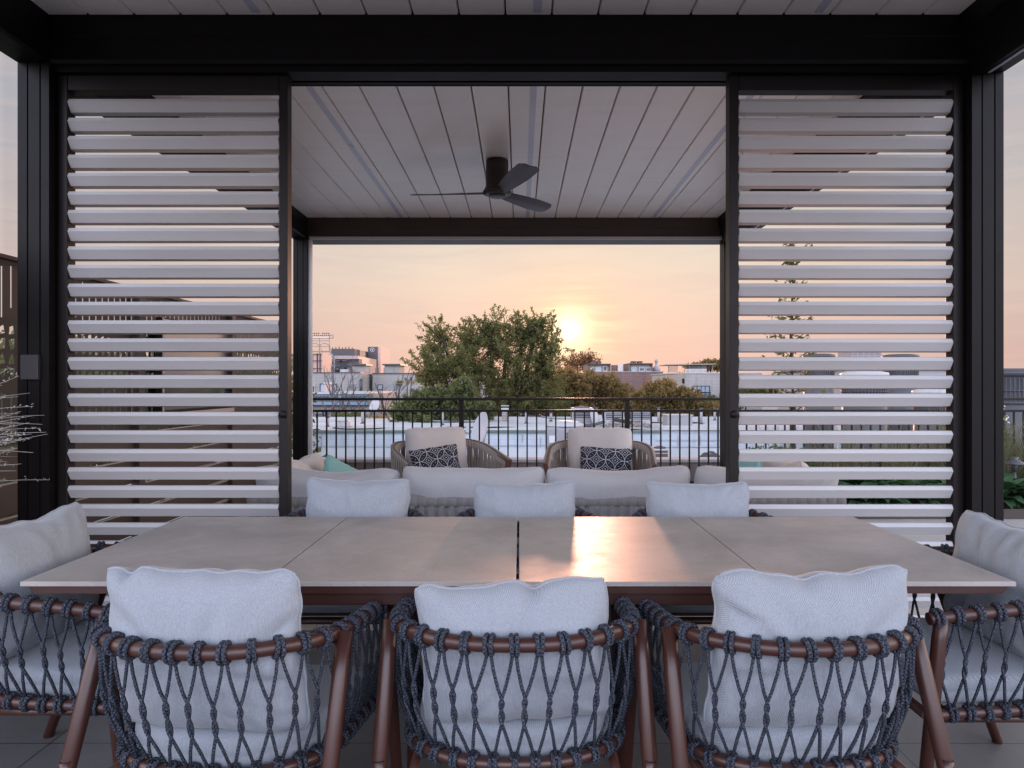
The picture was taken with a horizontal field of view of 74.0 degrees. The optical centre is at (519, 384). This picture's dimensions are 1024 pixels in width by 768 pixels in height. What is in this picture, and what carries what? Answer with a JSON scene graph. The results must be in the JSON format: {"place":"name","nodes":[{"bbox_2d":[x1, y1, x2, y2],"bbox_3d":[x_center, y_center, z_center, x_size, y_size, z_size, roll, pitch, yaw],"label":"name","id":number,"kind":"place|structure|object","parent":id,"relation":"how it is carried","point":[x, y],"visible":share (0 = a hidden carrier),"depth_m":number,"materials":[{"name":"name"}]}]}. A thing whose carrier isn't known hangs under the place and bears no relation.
{"place":"outdoors","nodes":[
{"label":"outdoors","id":0,"kind":"place"},
{"bbox_2d":[0,366,45,486],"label":"silver grass","id":1,"kind":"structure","parent":0,"point":[6,430],"depth_m":3.01,"materials":[{"name":"grey plant"}]},
{"bbox_2d":[292,353,331,413],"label":"building","id":2,"kind":"structure","parent":0,"point":[323,360],"depth_m":120.00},
{"bbox_2d":[313,333,334,371],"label":"floodlight tower","id":3,"kind":"structure","parent":0,"point":[319,346],"depth_m":149.93,"materials":[{"name":"white metal"}]},
{"bbox_2d":[313,364,372,391],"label":"flat roof building","id":4,"kind":"structure","parent":0,"point":[363,381],"depth_m":55.00,"materials":[{"name":"grey concrete"}]},
{"bbox_2d":[330,412,371,416],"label":"shrub","id":5,"kind":"object","parent":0,"point":[350,414],"visible":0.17,"depth_m":31.34,"materials":[{"name":"green plant"}]},
{"bbox_2d":[313,391,395,416],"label":"flat roof building","id":6,"kind":"structure","parent":0,"point":[328,403],"depth_m":40.00,"materials":[{"name":"grey concrete"}]},
{"bbox_2d":[324,382,331,391],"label":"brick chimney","id":7,"kind":"object","parent":6,"relation":"on","point":[326,388],"visible":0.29,"depth_m":43.80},
{"bbox_2d":[370,400,378,414],"bbox_3d":[-7.068,1.334,32.997,0.420,1.239,0.646,0,0,-21],"label":"satellite dish","id":8,"kind":"object","parent":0,"point":[374,404],"visible":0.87,"depth_m":32.98,"materials":[{"name":"grey metal"}]},
{"bbox_2d":[372,364,437,401],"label":"flat roof building","id":9,"kind":"structure","parent":0,"point":[390,375],"depth_m":58.00,"materials":[{"name":"white concrete"}]},
{"bbox_2d":[0,516,1023,767],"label":"terrace floor","id":10,"kind":"structure","parent":0,"point":[24,742],"depth_m":2.41,"materials":[{"name":"tile"}]},
{"bbox_2d":[0,541,124,763],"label":"rope armchair","id":11,"kind":"object","parent":10,"relation":"on","point":[45,670],"visible":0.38,"depth_m":1.86,"materials":[{"name":"fabric"}]},
{"bbox_2d":[0,502,98,663],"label":"back cushion","id":12,"kind":"object","parent":11,"relation":"on","point":[57,537],"visible":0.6,"depth_m":2.06,"materials":[{"name":"white fabric"}]},
{"bbox_2d":[0,253,278,539],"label":"privacy fence","id":13,"kind":"object","parent":10,"relation":"on","point":[8,490],"visible":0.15,"depth_m":4.66,"materials":[{"name":"brown metal"}]},
{"bbox_2d":[156,317,233,411],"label":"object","id":14,"kind":"object","parent":13,"relation":"attached to","point":[193,354],"visible":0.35,"depth_m":5.49,"materials":[{"name":"black metal"}]},
{"bbox_2d":[59,601,401,767],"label":"rope armchair","id":15,"kind":"object","parent":10,"relation":"on","point":[340,687],"visible":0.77,"depth_m":1.54,"materials":[{"name":"fabric"}]},
{"bbox_2d":[107,566,310,732],"bbox_3d":[-0.717,0.607,1.569,0.472,0.400,0.184,0,9,7],"label":"back cushion","id":16,"kind":"object","parent":15,"relation":"on","point":[208,606],"visible":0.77,"depth_m":1.50,"materials":[{"name":"white fabric"}]},
{"bbox_2d":[282,507,423,668],"bbox_3d":[-0.715,0.913,2.845,0.669,0.732,0.690,0,0,0],"label":"rope armchair","id":17,"kind":"object","parent":10,"relation":"on","point":[327,610],"visible":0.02,"depth_m":2.59,"materials":[{"name":"fabric"}]},
{"bbox_2d":[306,477,410,516],"bbox_3d":[-0.716,0.610,2.986,0.464,0.397,0.184,1,-9,0],"label":"back cushion","id":18,"kind":"object","parent":17,"relation":"on","point":[352,498],"visible":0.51,"depth_m":2.94,"materials":[{"name":"white fabric"}]},
{"bbox_2d":[0,0,1023,520],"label":"pergola","id":19,"kind":"object","parent":10,"relation":"on","point":[606,118],"visible":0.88,"depth_m":3.21,"materials":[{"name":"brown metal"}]},
{"bbox_2d":[20,354,40,379],"bbox_3d":[-2.285,-0.079,3.175,0.088,0.122,0.019,0,0,0],"label":"switch box","id":20,"kind":"object","parent":19,"relation":"attached to","point":[30,366],"visible":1,"depth_m":3.17,"materials":[{"name":"grey plastic"}]},
{"bbox_2d":[58,75,291,605],"bbox_3d":[-1.655,-0.110,3.261,1.096,2.726,0.082,0,0,0],"label":"louvred screen","id":21,"kind":"object","parent":19,"relation":"attached to","point":[70,162],"visible":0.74,"depth_m":3.25,"materials":[{"name":"paint"}]},
{"bbox_2d":[410,157,551,211],"bbox_3d":[-0.294,-1.584,5.207,1.120,0.286,1.188,0,0,0],"label":"ceiling fan","id":22,"kind":"object","parent":19,"relation":"hanging from","point":[502,182],"visible":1,"depth_m":5.16,"materials":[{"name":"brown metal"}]},
{"bbox_2d":[726,75,963,617],"bbox_3d":[1.558,-0.110,3.261,1.118,2.726,0.082,0,0,0],"label":"louvred screen","id":23,"kind":"object","parent":19,"relation":"attached to","point":[950,126],"visible":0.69,"depth_m":3.25,"materials":[{"name":"paint"}]},
{"bbox_2d":[371,596,657,767],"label":"rope armchair","id":24,"kind":"object","parent":10,"relation":"on","point":[574,740],"visible":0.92,"depth_m":1.58,"materials":[{"name":"fabric"}]},
{"bbox_2d":[414,576,609,723],"bbox_3d":[-0.013,0.629,1.609,0.454,0.357,0.182,-3,9,0],"label":"back cushion","id":25,"kind":"object","parent":24,"relation":"on","point":[569,605],"visible":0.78,"depth_m":1.55,"materials":[{"name":"white fabric"}]},
{"bbox_2d":[20,517,1015,767],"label":"dining table","id":26,"kind":"object","parent":10,"relation":"on","point":[395,560],"visible":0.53,"depth_m":2.14,"materials":[{"name":"stone"}]},
{"bbox_2d":[454,508,611,659],"bbox_3d":[0.025,0.913,2.855,0.669,0.732,0.690,0,0,0],"label":"rope armchair","id":27,"kind":"object","parent":10,"relation":"on","point":[579,512],"visible":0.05,"depth_m":2.96,"materials":[{"name":"fabric"}]},
{"bbox_2d":[473,480,574,565],"bbox_3d":[0.025,0.620,2.995,0.457,0.380,0.174,-1,-9,0],"label":"back cushion","id":28,"kind":"object","parent":27,"relation":"on","point":[555,499],"visible":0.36,"depth_m":2.95,"materials":[{"name":"white fabric"}]},
{"bbox_2d":[198,457,1021,503],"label":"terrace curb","id":29,"kind":"structure","parent":10,"relation":"on","point":[531,462],"depth_m":8.35,"materials":[{"name":"concrete"}]},
{"bbox_2d":[632,507,773,650],"bbox_3d":[0.785,0.913,2.845,0.669,0.732,0.690,0,0,0],"label":"rope armchair","id":30,"kind":"object","parent":10,"relation":"on","point":[691,610],"visible":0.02,"depth_m":2.59,"materials":[{"name":"fabric"}]},
{"bbox_2d":[645,481,749,516],"bbox_3d":[0.787,0.617,2.981,0.464,0.382,0.183,0,-9,0],"label":"back cushion","id":31,"kind":"object","parent":30,"relation":"on","point":[731,499],"visible":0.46,"depth_m":2.94,"materials":[{"name":"white fabric"}]},
{"bbox_2d":[621,598,954,767],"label":"rope armchair","id":32,"kind":"object","parent":10,"relation":"on","point":[679,688],"visible":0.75,"depth_m":1.55,"materials":[{"name":"fabric"}]},
{"bbox_2d":[703,564,907,726],"bbox_3d":[0.667,0.611,1.587,0.473,0.395,0.178,0,9,-5],"label":"back cushion","id":33,"kind":"object","parent":32,"relation":"on","point":[821,606],"visible":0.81,"depth_m":1.52,"materials":[{"name":"white fabric"}]},
{"bbox_2d":[896,544,1023,767],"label":"rope armchair","id":34,"kind":"object","parent":10,"relation":"on","point":[970,667],"visible":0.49,"depth_m":1.82,"materials":[{"name":"fabric"}]},
{"bbox_2d":[943,510,1023,657],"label":"back cushion","id":35,"kind":"object","parent":34,"relation":"on","point":[987,542],"visible":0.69,"depth_m":2.09,"materials":[{"name":"white fabric"}]},
{"bbox_2d":[0,51,1023,380],"label":"sky","id":36,"kind":"structure","parent":0,"point":[624,304],"materials":[{"name":"orange"}]},
{"bbox_2d":[106,516,1023,629],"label":"lounge floor","id":37,"kind":"structure","parent":0,"point":[1016,522],"depth_m":5.59,"materials":[{"name":"ceramic"}]},
{"bbox_2d":[391,427,511,478],"bbox_3d":[-0.663,0.836,6.066,0.945,0.882,0.819,0,0,-27],"label":"lounge armchair","id":38,"kind":"object","parent":37,"relation":"on","point":[417,438],"visible":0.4,"depth_m":6.21,"materials":[{"name":"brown wood"}]},
{"bbox_2d":[409,444,460,467],"bbox_3d":[-0.753,0.710,6.112,0.466,0.304,0.132,-6,-15,-29],"label":"throw pillow","id":39,"kind":"object","parent":38,"relation":"on","point":[442,456],"visible":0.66,"depth_m":6.08,"materials":[{"name":"fabric"}]},
{"bbox_2d":[246,453,846,516],"bbox_3d":[0.155,0.869,4.312,3.510,0.808,0.861,0,0,0],"label":"lounge sofa","id":40,"kind":"object","parent":37,"relation":"on","point":[441,491],"visible":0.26,"depth_m":3.90,"materials":[{"name":"beige fabric"}]},
{"bbox_2d":[323,455,356,471],"bbox_3d":[-1.142,0.729,4.451,0.150,0.444,0.460,-14,-30,22],"label":"throw pillow","id":41,"kind":"object","parent":40,"relation":"on","point":[332,464],"visible":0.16,"depth_m":4.37,"materials":[{"name":"teal fabric"}]},
{"bbox_2d":[739,462,762,466],"bbox_3d":[1.447,0.693,4.431,0.150,0.424,0.414,14,-38,-32],"label":"throw pillow","id":42,"kind":"object","parent":40,"relation":"on","point":[750,464],"visible":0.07,"depth_m":4.37,"materials":[{"name":"teal fabric"}]},
{"bbox_2d":[543,427,656,482],"bbox_3d":[0.702,0.836,5.967,0.945,0.882,0.819,0,0,7],"label":"lounge armchair","id":43,"kind":"object","parent":37,"relation":"on","point":[616,438],"visible":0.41,"depth_m":6.14,"materials":[{"name":"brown wood"}]},
{"bbox_2d":[580,446,632,470],"bbox_3d":[0.765,0.708,6.041,0.465,0.306,0.136,3,-18,8],"label":"throw pillow","id":44,"kind":"object","parent":43,"relation":"on","point":[606,459],"visible":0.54,"depth_m":6.00,"materials":[{"name":"fabric"}]},
{"bbox_2d":[292,398,1023,482],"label":"terrace railing","id":45,"kind":"object","parent":37,"relation":"on","point":[626,410],"visible":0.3,"depth_m":8.19,"materials":[{"name":"black metal"}]},
{"bbox_2d":[846,498,1023,518],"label":"planting bed","id":46,"kind":"object","parent":37,"relation":"on","point":[1016,512],"visible":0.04,"depth_m":6.39,"materials":[{"name":"plant"}]},
{"bbox_2d":[748,445,821,466],"bbox_3d":[2.963,0.955,7.759,1.179,0.526,0.483,0,0,0],"label":"shrub","id":47,"kind":"object","parent":46,"relation":"in","point":[813,464],"visible":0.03,"depth_m":7.76,"materials":[{"name":"green plant"}]},
{"bbox_2d":[762,244,829,448],"bbox_3d":[2.981,-0.172,7.461,0.681,2.793,0.654,0,0,-38],"label":"young tree","id":48,"kind":"object","parent":46,"relation":"in","point":[780,336],"visible":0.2,"depth_m":7.43,"materials":[{"name":"green plant"}]},
{"bbox_2d":[742,425,851,466],"bbox_3d":[3.009,0.787,7.489,1.434,0.832,1.504,0,0,-21],"label":"grass clump","id":49,"kind":"object","parent":46,"relation":"in","point":[775,446],"visible":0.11,"depth_m":7.56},
{"bbox_2d":[780,429,879,466],"bbox_3d":[3.373,0.848,7.665,1.276,0.711,1.253,0,0,-30],"label":"grass clump","id":50,"kind":"object","parent":46,"relation":"in","point":[830,464],"visible":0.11,"depth_m":7.58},
{"bbox_2d":[781,411,906,466],"bbox_3d":[3.816,0.755,7.659,1.545,0.896,1.621,0,0,0],"label":"grass clump","id":51,"kind":"object","parent":46,"relation":"in","point":[849,464],"visible":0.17,"depth_m":7.65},
{"bbox_2d":[839,479,900,484],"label":"leafy plant","id":52,"kind":"object","parent":46,"relation":"in","point":[857,481],"visible":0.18,"depth_m":6.83,"materials":[{"name":"green plant"}]},
{"bbox_2d":[838,482,906,503],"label":"leafy plant","id":53,"kind":"object","parent":46,"relation":"in","point":[864,500],"visible":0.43,"depth_m":6.48,"materials":[{"name":"green plant"}]},
{"bbox_2d":[866,481,910,503],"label":"leafy plant","id":54,"kind":"object","parent":46,"relation":"in","point":[889,500],"visible":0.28,"depth_m":6.46,"materials":[{"name":"green plant"}]},
{"bbox_2d":[835,425,944,481],"bbox_3d":[4.189,0.779,7.500,1.494,0.847,1.521,0,0,39],"label":"grass clump","id":55,"kind":"object","parent":46,"relation":"in","point":[897,464],"visible":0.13,"depth_m":7.46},
{"bbox_2d":[861,425,944,466],"bbox_3d":[4.471,0.806,7.886,1.438,0.795,1.370,0,0,3],"label":"grass clump","id":56,"kind":"object","parent":46,"relation":"in","point":[926,465],"visible":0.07,"depth_m":7.74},
{"bbox_2d":[883,479,944,500],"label":"leafy plant","id":57,"kind":"object","parent":46,"relation":"in","point":[915,481],"visible":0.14,"depth_m":6.82,"materials":[{"name":"green plant"}]},
{"bbox_2d":[889,480,945,503],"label":"leafy plant","id":58,"kind":"object","parent":46,"relation":"in","point":[924,500],"visible":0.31,"depth_m":6.62,"materials":[{"name":"green plant"}]},
{"bbox_2d":[923,479,945,484],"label":"leafy plant","id":59,"kind":"object","parent":46,"relation":"in","point":[940,481],"visible":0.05,"depth_m":6.99,"materials":[{"name":"green plant"}]},
{"bbox_2d":[881,390,1021,482],"bbox_3d":[4.951,0.634,7.885,1.852,1.137,1.766,0,0,-17],"label":"grass clump","id":60,"kind":"object","parent":46,"relation":"in","point":[943,443],"visible":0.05,"depth_m":7.78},
{"bbox_2d":[933,409,1018,463],"bbox_3d":[5.250,0.736,7.833,0.954,1.016,0.509,0,0,0],"label":"shrub","id":61,"kind":"object","parent":46,"relation":"in","point":[1005,430],"visible":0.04,"depth_m":7.84,"materials":[{"name":"green plant"}]},
{"bbox_2d":[1004,476,1023,508],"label":"leafy plant","id":62,"kind":"object","parent":46,"relation":"in","point":[1009,485],"visible":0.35,"depth_m":6.51,"materials":[{"name":"green plant"}]},
{"bbox_2d":[1004,412,1023,478],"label":"grass clump","id":63,"kind":"object","parent":46,"relation":"in","point":[1012,453],"visible":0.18,"depth_m":7.44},
{"bbox_2d":[1004,457,1023,477],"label":"garden lamp","id":64,"kind":"object","parent":46,"relation":"in","point":[1014,462],"visible":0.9,"depth_m":6.88,"materials":[{"name":"metal"}]},
{"bbox_2d":[1004,423,1023,478],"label":"grass clump","id":65,"kind":"object","parent":46,"relation":"in","point":[1021,474],"visible":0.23,"depth_m":7.50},
{"bbox_2d":[1004,423,1023,478],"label":"grass clump","id":66,"kind":"object","parent":46,"relation":"in","point":[1008,454],"visible":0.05,"depth_m":7.43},
{"bbox_2d":[1008,483,1023,505],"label":"leafy plant","id":67,"kind":"object","parent":46,"relation":"in","point":[1020,490],"visible":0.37,"depth_m":6.53,"materials":[{"name":"green plant"}]},
{"bbox_2d":[582,361,662,409],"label":"flat roof building","id":68,"kind":"structure","parent":0,"point":[634,374],"depth_m":62.00,"materials":[{"name":"white concrete"}]},
{"bbox_2d":[653,359,659,370],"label":"chimney flue","id":69,"kind":"object","parent":68,"relation":"on","point":[656,368],"visible":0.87,"depth_m":63.82,"materials":[{"name":"grey metal"}]},
{"bbox_2d":[700,451,719,456],"bbox_3d":[4.538,1.885,15.700,1.040,0.677,0.900,0,0,0],"label":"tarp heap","id":70,"kind":"object","parent":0,"point":[711,454],"visible":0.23,"depth_m":15.64,"materials":[{"name":"fabric"}]},
{"bbox_2d":[762,373,777,409],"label":"distant building","id":71,"kind":"structure","parent":0,"point":[769,408],"depth_m":260.00,"materials":[{"name":"grey brick"}]},
{"bbox_2d":[802,353,834,448],"bbox_3d":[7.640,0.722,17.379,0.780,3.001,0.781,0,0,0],"label":"building","id":72,"kind":"structure","parent":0,"point":[818,391],"depth_m":17.07,"materials":[{"name":"metal"}]},
{"bbox_2d":[838,353,881,356],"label":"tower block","id":73,"kind":"structure","parent":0,"point":[859,354],"depth_m":420.00,"materials":[{"name":"concrete"}]},
{"bbox_2d":[840,371,888,448],"bbox_3d":[6.540,0.987,12.910,0.845,2.472,0.845,0,0,0],"label":"cooling unit","id":74,"kind":"object","parent":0,"point":[866,391],"visible":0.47,"depth_m":12.58,"materials":[{"name":"metal"}]},
{"bbox_2d":[881,354,919,448],"bbox_3d":[9.749,0.727,17.420,0.865,2.991,0.865,0,0,0],"label":"cooling unit","id":75,"kind":"object","parent":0,"point":[899,391],"visible":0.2,"depth_m":17.07,"materials":[{"name":"metal"}]},
{"label":"ground","id":76,"kind":"structure","parent":0,"visible":0},
{"bbox_2d":[0,328,188,518],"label":"broadleaf tree","id":77,"kind":"object","parent":76,"relation":"on","point":[11,343],"depth_m":9.98,"materials":[{"name":"plant"}]},
{"bbox_2d":[90,352,320,500],"bbox_3d":[-7.350,5.549,16.116,5.380,13.463,10.240,0,0,-13],"label":"broadleaf tree","id":78,"kind":"object","parent":76,"relation":"on","point":[314,435],"visible":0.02,"depth_m":14.79,"materials":[{"name":"plant"}]},
{"bbox_2d":[321,355,375,416],"bbox_3d":[-8.606,5.363,33.967,3.347,13.820,1.724,0,0,25],"label":"bare tree","id":79,"kind":"object","parent":76,"relation":"on","point":[332,393],"visible":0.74,"depth_m":33.99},
{"bbox_2d":[331,347,389,372],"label":"stadium stand","id":80,"kind":"object","parent":76,"relation":"on","point":[376,357],"visible":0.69,"depth_m":200.37,"materials":[{"name":"concrete"}]},
{"bbox_2d":[375,369,413,415],"bbox_3d":[-6.230,5.689,36.059,2.950,13.168,1.542,0,0,0],"label":"bare tree","id":81,"kind":"object","parent":76,"relation":"on","point":[382,396],"visible":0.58,"depth_m":35.98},
{"bbox_2d":[385,373,495,422],"bbox_3d":[-3.123,5.900,26.651,4.406,12.757,3.055,0,0,0],"label":"broadleaf tree","id":82,"kind":"object","parent":76,"relation":"on","point":[464,388],"visible":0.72,"depth_m":26.46,"materials":[{"name":"green plant"}]},
{"bbox_2d":[75,416,840,539],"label":"flat roof building","id":83,"kind":"structure","parent":76,"relation":"on","point":[512,437],"depth_m":20.00,"materials":[{"name":"white concrete"}]},
{"bbox_2d":[332,420,350,428],"bbox_3d":[-5.778,1.306,22.200,0.560,0.275,0.440,0,0,0],"label":"roof vent box","id":84,"kind":"object","parent":83,"relation":"on","point":[340,423],"visible":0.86,"depth_m":22.02,"materials":[{"name":"metal"}]},
{"bbox_2d":[360,408,364,423],"bbox_3d":[-5.783,1.157,25.000,0.200,0.571,0.190,0,0,0],"label":"roof vent pipe","id":85,"kind":"object","parent":83,"relation":"on","point":[362,417],"visible":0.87,"depth_m":24.96,"materials":[{"name":"grey metal"}]},
{"bbox_2d":[366,414,392,418],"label":"shrub","id":86,"kind":"object","parent":83,"relation":"on","point":[379,416],"visible":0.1,"depth_m":28.88,"materials":[{"name":"brown plant"}]},
{"bbox_2d":[466,412,487,456],"bbox_3d":[-1.028,1.447,16.452,0.539,1.569,0.827,0,0,0],"label":"satellite dish","id":87,"kind":"object","parent":83,"relation":"on","point":[483,426],"visible":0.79,"depth_m":16.61,"materials":[{"name":"grey metal"}]},
{"bbox_2d":[501,405,508,421],"bbox_3d":[-0.564,1.246,26.000,0.306,0.890,0.282,0,0,0],"label":"vent pipe","id":88,"kind":"object","parent":83,"relation":"on","point":[504,415],"visible":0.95,"depth_m":25.88,"materials":[{"name":"metal"}]},
{"bbox_2d":[547,420,583,456],"bbox_3d":[1.065,1.537,15.894,0.905,1.373,0.916,0,0,0],"label":"condenser unit","id":89,"kind":"object","parent":83,"relation":"on","point":[560,430],"visible":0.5,"depth_m":15.46,"materials":[{"name":"grey metal"}]},
{"bbox_2d":[570,406,592,423],"bbox_3d":[2.172,1.107,23.856,0.745,0.672,0.753,0,0,0],"label":"condenser unit","id":90,"kind":"object","parent":83,"relation":"on","point":[580,417],"visible":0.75,"depth_m":23.50,"materials":[{"name":"grey metal"}]},
{"bbox_2d":[588,409,601,426],"bbox_3d":[2.543,1.152,23.326,0.547,0.627,0.628,0,0,-28],"label":"satellite dish","id":91,"kind":"object","parent":83,"relation":"on","point":[598,417],"visible":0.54,"depth_m":23.32,"materials":[{"name":"grey metal"}]},
{"bbox_2d":[585,421,604,427],"bbox_3d":[2.160,1.238,21.149,1.115,0.204,0.394,0,0,-11],"label":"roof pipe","id":92,"kind":"object","parent":83,"relation":"on","point":[596,424],"visible":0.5,"depth_m":21.11,"materials":[{"name":"metal"}]},
{"bbox_2d":[602,412,623,425],"bbox_3d":[3.269,1.171,23.835,0.702,0.544,0.710,0,0,0],"label":"condenser unit","id":93,"kind":"object","parent":83,"relation":"on","point":[607,416],"visible":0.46,"depth_m":23.49,"materials":[{"name":"metal"}]},
{"bbox_2d":[604,419,649,427],"bbox_3d":[3.568,1.293,22.401,1.566,0.270,0.189,0,0,0],"label":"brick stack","id":94,"kind":"object","parent":83,"relation":"on","point":[634,421],"visible":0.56,"depth_m":22.37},
{"bbox_2d":[630,412,649,425],"bbox_3d":[4.229,1.173,23.958,0.748,0.540,0.756,0,0,0],"label":"condenser unit","id":95,"kind":"object","parent":83,"relation":"on","point":[645,416],"visible":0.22,"depth_m":23.59,"materials":[{"name":"metal"}]},
{"bbox_2d":[654,446,668,456],"bbox_3d":[3.119,1.800,15.160,0.351,0.845,0.359,0,0,0],"label":"condenser unit","id":96,"kind":"object","parent":83,"relation":"on","point":[665,452],"visible":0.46,"depth_m":14.99,"materials":[{"name":"metal"}]},
{"bbox_2d":[662,414,692,425],"bbox_3d":[5.300,1.208,22.900,0.880,0.390,0.840,0,0,0],"label":"duct box","id":97,"kind":"object","parent":83,"relation":"on","point":[674,419],"visible":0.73,"depth_m":22.50,"materials":[{"name":"grey metal"}]},
{"bbox_2d":[699,407,703,423],"bbox_3d":[6.538,1.137,24.500,0.200,0.613,0.190,0,0,0],"label":"roof vent pipe","id":98,"kind":"object","parent":83,"relation":"on","point":[701,417],"visible":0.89,"depth_m":24.47,"materials":[{"name":"grey metal"}]},
{"bbox_2d":[775,368,1023,425],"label":"plant room","id":99,"kind":"object","parent":83,"relation":"on","point":[837,391],"visible":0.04,"depth_m":23.62,"materials":[{"name":"grey metal"}]},
{"bbox_2d":[911,389,945,448],"bbox_3d":[9.330,1.166,15.393,0.810,2.115,0.810,0,0,0],"label":"cooling unit","id":100,"kind":"object","parent":83,"relation":"on","point":[927,391],"visible":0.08,"depth_m":15.13,"materials":[{"name":"metal"}]},
{"bbox_2d":[1004,369,1023,456],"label":"cooling unit","id":101,"kind":"object","parent":83,"relation":"on","point":[1013,383],"visible":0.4,"depth_m":12.06,"materials":[{"name":"metal"}]},
{"bbox_2d":[396,303,574,415],"bbox_3d":[-1.558,4.107,33.864,9.008,16.353,4.784,0,0,0],"label":"broadleaf tree","id":102,"kind":"object","parent":76,"relation":"on","point":[521,382],"visible":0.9,"depth_m":33.48,"materials":[{"name":"green plant"}]},
{"bbox_2d":[495,364,637,415],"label":"broadleaf tree","id":103,"kind":"object","parent":76,"relation":"on","point":[581,385],"visible":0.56,"depth_m":41.09,"materials":[{"name":"green plant"}]},
{"bbox_2d":[555,348,602,372],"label":"sparse tree","id":104,"kind":"object","parent":76,"relation":"on","point":[587,359],"visible":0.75,"depth_m":74.60,"materials":[{"name":"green plant"}]},
{"bbox_2d":[622,377,719,415],"bbox_3d":[8.123,5.934,36.019,5.988,12.689,3.712,0,0,0],"label":"broadleaf tree","id":105,"kind":"object","parent":76,"relation":"on","point":[666,387],"visible":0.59,"depth_m":35.38,"materials":[{"name":"green plant"}]},
{"bbox_2d":[679,357,719,372],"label":"broadleaf tree","id":106,"kind":"object","parent":76,"relation":"on","point":[716,367],"visible":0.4,"depth_m":57.62,"materials":[{"name":"green plant"}]},
{"bbox_2d":[651,363,762,409],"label":"flat roof building","id":107,"kind":"structure","parent":76,"relation":"on","point":[696,375],"depth_m":50.00,"materials":[{"name":"grey concrete"}]},
{"bbox_2d":[693,386,709,395],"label":"window","id":108,"kind":"structure","parent":107,"relation":"in","point":[703,388],"depth_m":49.95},
{"bbox_2d":[707,374,777,409],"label":"broadleaf tree","id":109,"kind":"object","parent":76,"relation":"on","point":[753,391],"visible":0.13,"depth_m":44.15,"materials":[{"name":"green plant"}]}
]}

